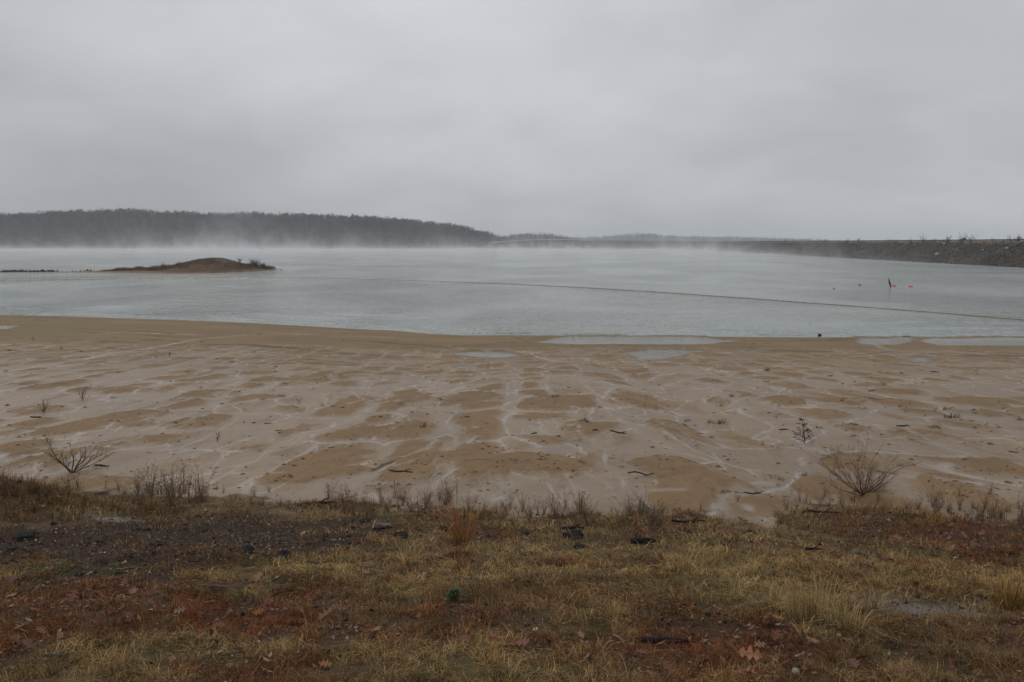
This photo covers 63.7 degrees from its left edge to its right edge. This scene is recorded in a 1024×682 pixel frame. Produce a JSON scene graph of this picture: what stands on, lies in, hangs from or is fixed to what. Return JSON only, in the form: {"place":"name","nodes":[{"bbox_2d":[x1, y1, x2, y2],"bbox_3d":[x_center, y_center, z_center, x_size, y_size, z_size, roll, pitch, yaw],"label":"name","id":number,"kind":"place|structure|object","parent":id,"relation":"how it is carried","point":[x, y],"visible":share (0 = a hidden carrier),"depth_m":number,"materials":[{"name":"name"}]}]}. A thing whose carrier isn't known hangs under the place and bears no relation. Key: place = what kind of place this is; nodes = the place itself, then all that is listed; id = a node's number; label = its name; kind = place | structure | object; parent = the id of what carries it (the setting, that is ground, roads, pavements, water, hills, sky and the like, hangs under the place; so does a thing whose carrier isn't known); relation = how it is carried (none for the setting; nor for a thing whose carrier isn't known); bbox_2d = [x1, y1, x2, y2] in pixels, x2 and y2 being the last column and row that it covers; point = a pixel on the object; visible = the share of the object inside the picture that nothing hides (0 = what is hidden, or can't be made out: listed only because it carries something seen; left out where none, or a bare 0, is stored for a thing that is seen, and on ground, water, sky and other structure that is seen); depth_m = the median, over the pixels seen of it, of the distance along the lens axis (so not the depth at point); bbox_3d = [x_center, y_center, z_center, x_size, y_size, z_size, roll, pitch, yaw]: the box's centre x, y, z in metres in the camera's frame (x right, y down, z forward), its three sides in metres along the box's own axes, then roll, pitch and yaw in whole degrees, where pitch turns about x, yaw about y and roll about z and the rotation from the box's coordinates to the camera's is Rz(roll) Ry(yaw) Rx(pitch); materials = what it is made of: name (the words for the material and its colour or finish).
{"place":"outdoors","nodes":[
{"label":"outdoors","id":0,"kind":"place"},
{"bbox_2d":[0,258,282,273],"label":"island","id":1,"kind":"structure","parent":0,"point":[204,268],"depth_m":276.01,"materials":[{"name":"soil"},{"name":"grass"},{"name":"wood"}]},
{"bbox_2d":[101,257,274,270],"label":"island reeds","id":2,"kind":"object","parent":1,"relation":"on","point":[180,265],"visible":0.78,"depth_m":277.53,"materials":[{"name":"brown plant"}]},
{"bbox_2d":[0,216,571,247],"bbox_3d":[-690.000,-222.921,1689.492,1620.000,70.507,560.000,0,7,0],"label":"hill","id":3,"kind":"structure","parent":0,"point":[308,243],"depth_m":1508.91,"materials":[{"name":"plant"}]},
{"bbox_2d":[0,207,544,247],"bbox_3d":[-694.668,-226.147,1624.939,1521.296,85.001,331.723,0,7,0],"label":"forest","id":4,"kind":"object","parent":3,"relation":"on","point":[472,236],"visible":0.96,"depth_m":1564.87,"materials":[{"name":"plant"}]},
{"bbox_2d":[0,315,1023,681],"bbox_3d":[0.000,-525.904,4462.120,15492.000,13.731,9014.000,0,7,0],"label":"ground","id":5,"kind":"structure","parent":0,"point":[494,409],"depth_m":19.86,"materials":[{"name":"sand"}]},
{"bbox_2d":[0,462,12,496],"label":"dead weed","id":6,"kind":"object","parent":5,"relation":"on","point":[3,475],"visible":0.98,"depth_m":12.32,"materials":[{"name":"brown plant"}]},
{"bbox_2d":[12,531,35,541],"bbox_3d":[-6.134,2.473,10.361,0.313,0.144,0.249,7,10,45],"label":"charred lump","id":7,"kind":"object","parent":5,"relation":"on","point":[21,536],"visible":0.71,"depth_m":10.30,"materials":[{"name":"brown wood"}]},
{"bbox_2d":[22,638,35,648],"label":"oak leaf","id":8,"kind":"object","parent":5,"relation":"on","point":[30,643],"visible":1,"depth_m":5.70,"materials":[{"name":"plant"}]},
{"bbox_2d":[19,467,44,491],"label":"dead weed","id":9,"kind":"object","parent":5,"relation":"on","point":[31,485],"visible":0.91,"depth_m":12.61,"materials":[{"name":"brown plant"}]},
{"bbox_2d":[6,568,67,583],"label":"grass tuft","id":10,"kind":"object","parent":5,"relation":"on","point":[45,576],"visible":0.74,"depth_m":7.91,"materials":[{"name":"plant"}]},
{"bbox_2d":[42,652,67,657],"bbox_3d":[-3.078,2.116,5.556,0.166,0.028,0.037,-1,7,-12],"label":"dead stick","id":11,"kind":"object","parent":5,"relation":"on","point":[55,655],"visible":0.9,"depth_m":5.54,"materials":[{"name":"brown wood"}]},
{"bbox_2d":[34,430,111,472],"bbox_3d":[-9.614,2.452,18.190,1.639,0.984,0.824,0,7,0],"label":"bare shrub","id":12,"kind":"object","parent":5,"relation":"on","point":[66,460],"visible":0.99,"depth_m":18.17,"materials":[{"name":"brown plant"}]},
{"bbox_2d":[67,589,78,602],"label":"oak leaf","id":13,"kind":"object","parent":5,"relation":"on","point":[72,595],"visible":0.93,"depth_m":6.97,"materials":[{"name":"plant"}]},
{"bbox_2d":[122,481,151,507],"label":"dead weed","id":14,"kind":"object","parent":5,"relation":"on","point":[141,495],"visible":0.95,"depth_m":13.12,"materials":[{"name":"brown plant"}]},
{"bbox_2d":[126,579,172,599],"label":"grass tuft","id":15,"kind":"object","parent":5,"relation":"on","point":[152,594],"visible":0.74,"depth_m":7.12,"materials":[{"name":"plant"}]},
{"bbox_2d":[137,459,166,498],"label":"dead weed","id":16,"kind":"object","parent":5,"relation":"on","point":[151,489],"visible":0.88,"depth_m":14.79,"materials":[{"name":"brown plant"}]},
{"bbox_2d":[149,540,164,545],"bbox_3d":[-4.323,2.468,10.052,0.155,0.109,0.169,7,10,44],"label":"clod","id":17,"kind":"object","parent":5,"relation":"on","point":[155,542],"visible":0.71,"depth_m":10.01,"materials":[{"name":"brown soil"}]},
{"bbox_2d":[152,458,189,506],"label":"dead weed","id":18,"kind":"object","parent":5,"relation":"on","point":[171,496],"visible":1,"depth_m":13.29,"materials":[{"name":"brown plant"}]},
{"bbox_2d":[157,465,191,498],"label":"dead weed","id":19,"kind":"object","parent":5,"relation":"on","point":[180,489],"visible":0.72,"depth_m":14.81,"materials":[{"name":"brown plant"}]},
{"bbox_2d":[176,473,198,500],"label":"dead weed","id":20,"kind":"object","parent":5,"relation":"on","point":[188,488],"visible":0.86,"depth_m":14.40,"materials":[{"name":"brown plant"}]},
{"bbox_2d":[188,464,216,501],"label":"dead weed","id":21,"kind":"object","parent":5,"relation":"on","point":[205,493],"visible":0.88,"depth_m":14.40,"materials":[{"name":"brown plant"}]},
{"bbox_2d":[200,582,229,587],"bbox_3d":[-2.696,2.215,7.486,0.308,0.040,0.074,1,7,6],"label":"dead stick","id":22,"kind":"object","parent":5,"relation":"on","point":[221,585],"visible":0.88,"depth_m":7.47,"materials":[{"name":"brown wood"}]},
{"bbox_2d":[235,544,253,553],"bbox_3d":[-2.994,2.352,9.245,0.201,0.116,0.274,-4,8,-28],"label":"charred lump","id":23,"kind":"object","parent":5,"relation":"on","point":[247,548],"visible":0.61,"depth_m":9.21,"materials":[{"name":"brown wood"}]},
{"bbox_2d":[261,596,273,606],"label":"oak leaf","id":24,"kind":"object","parent":5,"relation":"on","point":[266,601],"visible":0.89,"depth_m":6.98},
{"bbox_2d":[278,549,290,556],"bbox_3d":[-2.541,2.376,9.191,0.156,0.104,0.119,2,7,15],"label":"charred lump","id":25,"kind":"object","parent":5,"relation":"on","point":[284,552],"visible":0.63,"depth_m":9.16,"materials":[{"name":"brown wood"}]},
{"bbox_2d":[297,498,335,505],"bbox_3d":[-3.229,2.665,13.608,0.619,0.087,0.150,-3,7,-23],"label":"dead stick","id":26,"kind":"object","parent":5,"relation":"on","point":[322,502],"visible":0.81,"depth_m":13.61,"materials":[{"name":"brown wood"}]},
{"bbox_2d":[314,608,331,620],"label":"oak leaf","id":27,"kind":"object","parent":5,"relation":"on","point":[321,615],"visible":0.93,"depth_m":6.34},
{"bbox_2d":[325,485,340,508],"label":"dead weed","id":28,"kind":"object","parent":5,"relation":"on","point":[336,502],"visible":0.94,"depth_m":13.31,"materials":[{"name":"brown plant"}]},
{"bbox_2d":[329,601,346,609],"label":"oak leaf","id":29,"kind":"object","parent":5,"relation":"on","point":[335,604],"visible":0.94,"depth_m":6.70,"materials":[{"name":"plant"}]},
{"bbox_2d":[334,544,361,565],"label":"grass tuft","id":30,"kind":"object","parent":5,"relation":"on","point":[348,560],"visible":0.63,"depth_m":8.86,"materials":[{"name":"plant"}]},
{"bbox_2d":[342,495,362,514],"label":"dead weed","id":31,"kind":"object","parent":5,"relation":"on","point":[352,511],"visible":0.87,"depth_m":12.81,"materials":[{"name":"brown plant"}]},
{"bbox_2d":[359,494,377,517],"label":"dead weed","id":32,"kind":"object","parent":5,"relation":"on","point":[370,512],"visible":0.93,"depth_m":12.37,"materials":[{"name":"brown plant"}]},
{"bbox_2d":[367,536,431,567],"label":"grass tuft","id":33,"kind":"object","parent":5,"relation":"on","point":[408,562],"visible":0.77,"depth_m":8.75,"materials":[{"name":"plant"}]},
{"bbox_2d":[394,531,410,538],"bbox_3d":[-1.418,2.499,10.532,0.200,0.130,0.224,-4,8,-32],"label":"charred lump","id":34,"kind":"object","parent":5,"relation":"on","point":[405,535],"visible":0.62,"depth_m":10.49,"materials":[{"name":"brown wood"}]},
{"bbox_2d":[402,594,442,615],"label":"grass tuft","id":35,"kind":"object","parent":5,"relation":"on","point":[422,605],"visible":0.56,"depth_m":6.62,"materials":[{"name":"plant"}]},
{"bbox_2d":[413,492,439,514],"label":"dead weed","id":36,"kind":"object","parent":5,"relation":"on","point":[424,506],"visible":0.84,"depth_m":12.53,"materials":[{"name":"brown plant"}]},
{"bbox_2d":[425,479,466,504],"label":"dead weed","id":37,"kind":"object","parent":5,"relation":"on","point":[446,500],"visible":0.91,"depth_m":14.08,"materials":[{"name":"brown plant"}]},
{"bbox_2d":[390,481,511,544],"bbox_3d":[-0.688,2.124,10.015,2.023,0.760,1.342,-5,8,-35],"label":"grass tuft","id":38,"kind":"object","parent":5,"relation":"on","point":[456,533],"visible":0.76,"depth_m":10.10,"materials":[{"name":"plant"}]},
{"bbox_2d":[441,475,463,501],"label":"dead weed","id":39,"kind":"object","parent":5,"relation":"on","point":[449,488],"visible":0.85,"depth_m":14.23,"materials":[{"name":"brown plant"}]},
{"bbox_2d":[446,586,462,602],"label":"pine seedling","id":40,"kind":"object","parent":5,"relation":"on","point":[454,592],"visible":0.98,"depth_m":7.03,"materials":[{"name":"green plant"}]},
{"bbox_2d":[469,353,507,356],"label":"puddle","id":41,"kind":"object","parent":5,"relation":"on","point":[493,355],"visible":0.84,"depth_m":55.37,"materials":[{"name":"grey liquid"}]},
{"bbox_2d":[471,646,510,667],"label":"grass tuft","id":42,"kind":"object","parent":5,"relation":"on","point":[491,659],"visible":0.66,"depth_m":5.35,"materials":[{"name":"plant"}]},
{"bbox_2d":[0,494,1022,669],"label":"charcoal debris","id":43,"kind":"object","parent":5,"relation":"on","point":[347,549],"visible":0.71,"depth_m":9.59,"materials":[{"name":"brown wood"}]},
{"bbox_2d":[0,470,1023,681],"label":"grass","id":44,"kind":"structure","parent":5,"relation":"on","point":[580,589],"depth_m":7.03,"materials":[{"name":"plant"}]},
{"bbox_2d":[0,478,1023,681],"bbox_3d":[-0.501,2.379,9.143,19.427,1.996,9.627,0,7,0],"label":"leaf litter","id":45,"kind":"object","parent":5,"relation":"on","point":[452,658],"visible":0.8,"depth_m":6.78,"materials":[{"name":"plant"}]},
{"bbox_2d":[0,331,1023,507],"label":"drift debris","id":46,"kind":"object","parent":5,"relation":"on","point":[528,440],"visible":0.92,"depth_m":20.23,"materials":[{"name":"brown wood"}]},
{"bbox_2d":[515,489,527,511],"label":"dead weed","id":47,"kind":"object","parent":5,"relation":"on","point":[522,502],"visible":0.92,"depth_m":13.11,"materials":[{"name":"brown plant"}]},
{"bbox_2d":[516,636,528,645],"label":"oak leaf","id":48,"kind":"object","parent":5,"relation":"on","point":[523,642],"visible":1,"depth_m":5.76,"materials":[{"name":"plant"}]},
{"bbox_2d":[487,239,596,248],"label":"road bridge","id":49,"kind":"structure","parent":5,"relation":"on","point":[533,241],"depth_m":1410.79,"materials":[{"name":"concrete"}]},
{"bbox_2d":[528,571,558,585],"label":"grass tuft","id":50,"kind":"object","parent":5,"relation":"on","point":[547,579],"visible":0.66,"depth_m":7.68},
{"bbox_2d":[546,493,566,518],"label":"dead weed","id":51,"kind":"object","parent":5,"relation":"on","point":[555,508],"visible":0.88,"depth_m":12.22,"materials":[{"name":"brown plant"}]},
{"bbox_2d":[550,500,569,526],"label":"dead weed","id":52,"kind":"object","parent":5,"relation":"on","point":[561,521],"visible":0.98,"depth_m":11.35,"materials":[{"name":"brown plant"}]},
{"bbox_2d":[560,524,583,529],"bbox_3d":[0.813,2.523,11.182,0.339,0.058,0.074,-1,7,-12],"label":"dead stick","id":53,"kind":"object","parent":5,"relation":"on","point":[574,527],"visible":0.91,"depth_m":11.16,"materials":[{"name":"brown wood"}]},
{"bbox_2d":[562,529,583,539],"bbox_3d":[0.786,2.488,10.476,0.300,0.165,0.270,4,8,31],"label":"charred lump","id":54,"kind":"object","parent":5,"relation":"on","point":[575,533],"visible":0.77,"depth_m":10.43,"materials":[{"name":"black wood"}]},
{"bbox_2d":[569,492,585,513],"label":"dead weed","id":55,"kind":"object","parent":5,"relation":"on","point":[578,503],"visible":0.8,"depth_m":12.55,"materials":[{"name":"brown plant"}]},
{"bbox_2d":[573,543,586,548],"bbox_3d":[0.811,2.449,9.806,0.161,0.075,0.192,-3,7,-22],"label":"charred lump","id":56,"kind":"object","parent":5,"relation":"on","point":[578,545],"visible":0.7,"depth_m":9.77,"materials":[{"name":"stone"}]},
{"bbox_2d":[564,636,626,655],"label":"grass tuft","id":57,"kind":"object","parent":5,"relation":"on","point":[595,651],"visible":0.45,"depth_m":5.71,"materials":[{"name":"plant"}]},
{"bbox_2d":[607,497,641,525],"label":"dead weed","id":58,"kind":"object","parent":5,"relation":"on","point":[624,518],"visible":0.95,"depth_m":11.47,"materials":[{"name":"brown plant"}]},
{"bbox_2d":[614,496,634,520],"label":"dead weed","id":59,"kind":"object","parent":5,"relation":"on","point":[627,515],"visible":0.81,"depth_m":11.86,"materials":[{"name":"brown plant"}]},
{"bbox_2d":[599,560,655,582],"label":"grass tuft","id":60,"kind":"object","parent":5,"relation":"on","point":[640,575],"visible":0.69,"depth_m":7.94,"materials":[{"name":"plant"}]},
{"bbox_2d":[617,492,639,512],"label":"dead weed","id":61,"kind":"object","parent":5,"relation":"on","point":[629,502],"visible":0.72,"depth_m":13.04,"materials":[{"name":"brown plant"}]},
{"bbox_2d":[541,337,724,343],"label":"puddle","id":62,"kind":"object","parent":5,"relation":"on","point":[636,340],"visible":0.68,"depth_m":77.08,"materials":[{"name":"grey liquid"}]},
{"bbox_2d":[630,537,658,543],"bbox_3d":[1.601,2.412,9.956,0.347,0.082,0.096,1,7,7],"label":"charred log","id":63,"kind":"object","parent":5,"relation":"on","point":[646,540],"visible":0.98,"depth_m":9.93,"materials":[{"name":"black wood"}]},
{"bbox_2d":[632,492,680,523],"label":"dead weed","id":64,"kind":"object","parent":5,"relation":"on","point":[652,517],"visible":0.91,"depth_m":11.58,"materials":[{"name":"brown plant"}]},
{"bbox_2d":[631,351,686,359],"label":"puddle","id":65,"kind":"object","parent":5,"relation":"on","point":[652,355],"visible":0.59,"depth_m":55.59,"materials":[{"name":"grey liquid"}]},
{"bbox_2d":[648,502,671,528],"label":"dead weed","id":66,"kind":"object","parent":5,"relation":"on","point":[661,520],"visible":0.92,"depth_m":11.00,"materials":[{"name":"brown plant"}]},
{"bbox_2d":[641,636,688,643],"bbox_3d":[1.097,2.145,5.913,0.344,0.055,0.061,0,7,0],"label":"charred log","id":67,"kind":"object","parent":5,"relation":"on","point":[675,640],"visible":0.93,"depth_m":5.90,"materials":[{"name":"black wood"}]},
{"bbox_2d":[663,660,672,673],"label":"oak leaf","id":68,"kind":"object","parent":5,"relation":"on","point":[668,667],"visible":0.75,"depth_m":5.28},
{"bbox_2d":[661,531,713,574],"bbox_3d":[1.791,2.160,8.292,0.796,0.314,1.166,0,7,0],"label":"grass tuft","id":69,"kind":"object","parent":5,"relation":"on","point":[676,566],"visible":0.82,"depth_m":8.25,"materials":[{"name":"plant"}]},
{"bbox_2d":[671,518,704,522],"bbox_3d":[2.469,2.515,11.569,0.476,0.052,0.087,-1,7,-6],"label":"dead stick","id":70,"kind":"object","parent":5,"relation":"on","point":[683,521],"visible":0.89,"depth_m":11.54,"materials":[{"name":"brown wood"}]},
{"bbox_2d":[701,565,766,597],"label":"grass tuft","id":71,"kind":"object","parent":5,"relation":"on","point":[731,584],"visible":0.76,"depth_m":7.36,"materials":[{"name":"plant"}]},
{"bbox_2d":[730,645,762,660],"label":"oak leaf","id":72,"kind":"object","parent":5,"relation":"on","point":[749,653],"visible":0.98,"depth_m":5.37,"materials":[{"name":"plant"}]},
{"bbox_2d":[706,572,823,620],"bbox_3d":[2.114,2.057,6.628,1.074,0.308,0.915,-5,8,-34],"label":"grass tuft","id":73,"kind":"object","parent":5,"relation":"on","point":[774,599],"visible":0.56,"depth_m":6.73,"materials":[{"name":"plant"}]},
{"bbox_2d":[771,627,781,639],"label":"oak leaf","id":74,"kind":"object","parent":5,"relation":"on","point":[775,633],"visible":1,"depth_m":5.78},
{"bbox_2d":[768,518,792,539],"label":"dead weed","id":75,"kind":"object","parent":5,"relation":"on","point":[778,533],"visible":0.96,"depth_m":10.28,"materials":[{"name":"brown plant"}]},
{"bbox_2d":[579,239,1023,267],"bbox_3d":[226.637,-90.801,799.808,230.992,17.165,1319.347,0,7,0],"label":"dam embankment","id":76,"kind":"structure","parent":5,"relation":"on","point":[609,244],"depth_m":531.66,"materials":[{"name":"stone"}]},
{"bbox_2d":[678,235,1023,266],"bbox_3d":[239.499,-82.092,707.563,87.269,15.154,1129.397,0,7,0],"label":"dry brush","id":77,"kind":"object","parent":76,"relation":"on","point":[941,245],"visible":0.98,"depth_m":520.20,"materials":[{"name":"brown plant"}]},
{"bbox_2d":[793,417,817,441],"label":"spiky plant","id":78,"kind":"object","parent":5,"relation":"on","point":[803,430],"visible":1,"depth_m":19.81,"materials":[{"name":"grey plant"}]},
{"bbox_2d":[743,561,890,639],"bbox_3d":[2.244,1.943,6.302,1.372,0.429,1.220,4,8,31],"label":"grass tuft","id":79,"kind":"object","parent":5,"relation":"on","point":[801,609],"visible":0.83,"depth_m":6.30,"materials":[{"name":"plant"}]},
{"bbox_2d":[802,508,841,512],"bbox_3d":[4.737,2.602,12.649,0.608,0.059,0.147,0,7,3],"label":"dead stick","id":80,"kind":"object","parent":5,"relation":"on","point":[815,511],"visible":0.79,"depth_m":12.61,"materials":[{"name":"brown wood"}]},
{"bbox_2d":[848,657,859,667],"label":"oak leaf","id":81,"kind":"object","parent":5,"relation":"on","point":[853,663],"visible":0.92,"depth_m":5.23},
{"bbox_2d":[783,583,927,638],"bbox_3d":[2.488,2.003,6.106,0.882,0.264,0.994,0,7,0],"label":"grass tuft","id":82,"kind":"object","parent":5,"relation":"on","point":[849,622],"visible":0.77,"depth_m":6.07,"materials":[{"name":"plant"}]},
{"bbox_2d":[800,433,918,495],"bbox_3d":[6.188,2.123,14.701,2.150,1.323,0.906,1,7,6],"label":"bare shrub","id":83,"kind":"object","parent":5,"relation":"on","point":[865,490],"visible":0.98,"depth_m":14.73,"materials":[{"name":"brown plant"}]},
{"bbox_2d":[703,242,1023,266],"bbox_3d":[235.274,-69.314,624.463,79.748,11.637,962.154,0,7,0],"label":"riprap stones","id":84,"kind":"object","parent":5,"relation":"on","point":[924,256],"visible":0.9,"depth_m":484.79,"materials":[{"name":"stone"}]},
{"bbox_2d":[853,551,877,556],"bbox_3d":[3.957,2.385,9.237,0.258,0.043,0.062,4,8,33],"label":"dead stick","id":85,"kind":"object","parent":5,"relation":"on","point":[864,554],"visible":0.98,"depth_m":9.22,"materials":[{"name":"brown wood"}]},
{"bbox_2d":[838,576,902,610],"bbox_3d":[3.011,2.121,6.952,0.646,0.243,0.493,-6,9,-39],"label":"grass tuft","id":86,"kind":"object","parent":5,"relation":"on","point":[872,603],"visible":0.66,"depth_m":6.89,"materials":[{"name":"plant"}]},
{"bbox_2d":[861,338,891,344],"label":"puddle","id":87,"kind":"object","parent":5,"relation":"on","point":[877,341],"visible":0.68,"depth_m":76.78,"materials":[{"name":"grey liquid"}]},
{"bbox_2d":[894,663,921,670],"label":"oak leaf","id":88,"kind":"object","parent":5,"relation":"on","point":[905,666],"visible":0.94,"depth_m":5.16,"materials":[{"name":"plant"}]},
{"bbox_2d":[911,497,950,526],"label":"grass tuft","id":89,"kind":"object","parent":5,"relation":"on","point":[933,517],"visible":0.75,"depth_m":11.43,"materials":[{"name":"plant"}]},
{"bbox_2d":[920,482,942,506],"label":"dead weed","id":90,"kind":"object","parent":5,"relation":"on","point":[931,496],"visible":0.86,"depth_m":13.55,"materials":[{"name":"brown plant"}]},
{"bbox_2d":[926,487,949,512],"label":"dead weed","id":91,"kind":"object","parent":5,"relation":"on","point":[939,502],"visible":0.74,"depth_m":12.82,"materials":[{"name":"brown plant"}]},
{"bbox_2d":[941,569,992,585],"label":"grass tuft","id":92,"kind":"object","parent":5,"relation":"on","point":[960,579],"visible":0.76,"depth_m":7.67,"materials":[{"name":"plant"}]},
{"bbox_2d":[924,338,1023,345],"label":"puddle","id":93,"kind":"object","parent":5,"relation":"on","point":[1004,341],"visible":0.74,"depth_m":77.24,"materials":[{"name":"grey liquid"}]},
{"bbox_2d":[965,506,982,526],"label":"dead weed","id":94,"kind":"object","parent":5,"relation":"on","point":[971,521],"visible":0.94,"depth_m":11.41,"materials":[{"name":"brown plant"}]},
{"bbox_2d":[975,497,992,523],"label":"dead weed","id":95,"kind":"object","parent":5,"relation":"on","point":[982,519],"visible":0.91,"depth_m":11.55,"materials":[{"name":"brown plant"}]},
{"bbox_2d":[963,560,1023,610],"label":"grass tuft","id":96,"kind":"object","parent":5,"relation":"on","point":[1005,599],"visible":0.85,"depth_m":6.89,"materials":[{"name":"plant"}]},
{"bbox_2d":[0,247,1023,336],"bbox_3d":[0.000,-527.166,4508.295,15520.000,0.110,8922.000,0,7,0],"label":"water","id":97,"kind":"structure","parent":0,"point":[324,295],"depth_m":170.29,"materials":[{"name":"grey liquid"}]},
{"bbox_2d":[12,277,1023,319],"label":"boom line","id":98,"kind":"object","parent":97,"relation":"on","point":[540,285],"visible":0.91,"depth_m":189.04,"materials":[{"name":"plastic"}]},
{"bbox_2d":[0,0,1023,240],"label":"sky","id":99,"kind":"structure","parent":0,"point":[830,120],"materials":[{"name":"grey"}]},
{"bbox_2d":[513,238,579,246],"bbox_3d":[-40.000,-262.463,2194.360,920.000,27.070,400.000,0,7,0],"label":"hill","id":100,"kind":"structure","parent":0,"point":[557,245],"depth_m":2058.72,"materials":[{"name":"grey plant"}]},
{"bbox_2d":[501,232,629,245],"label":"forest","id":101,"kind":"object","parent":100,"relation":"on","point":[511,237],"visible":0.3,"depth_m":2146.35,"materials":[{"name":"plant"}]},
{"bbox_2d":[591,236,758,241],"bbox_3d":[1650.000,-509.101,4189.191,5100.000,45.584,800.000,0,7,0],"label":"hill","id":102,"kind":"structure","parent":0,"point":[659,239],"depth_m":4080.63,"materials":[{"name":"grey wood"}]},
{"bbox_2d":[572,232,840,241],"bbox_3d":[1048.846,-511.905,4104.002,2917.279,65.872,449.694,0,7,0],"label":"forest","id":103,"kind":"object","parent":102,"relation":"on","point":[675,238],"visible":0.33,"depth_m":4081.28,"materials":[{"name":"plant"}]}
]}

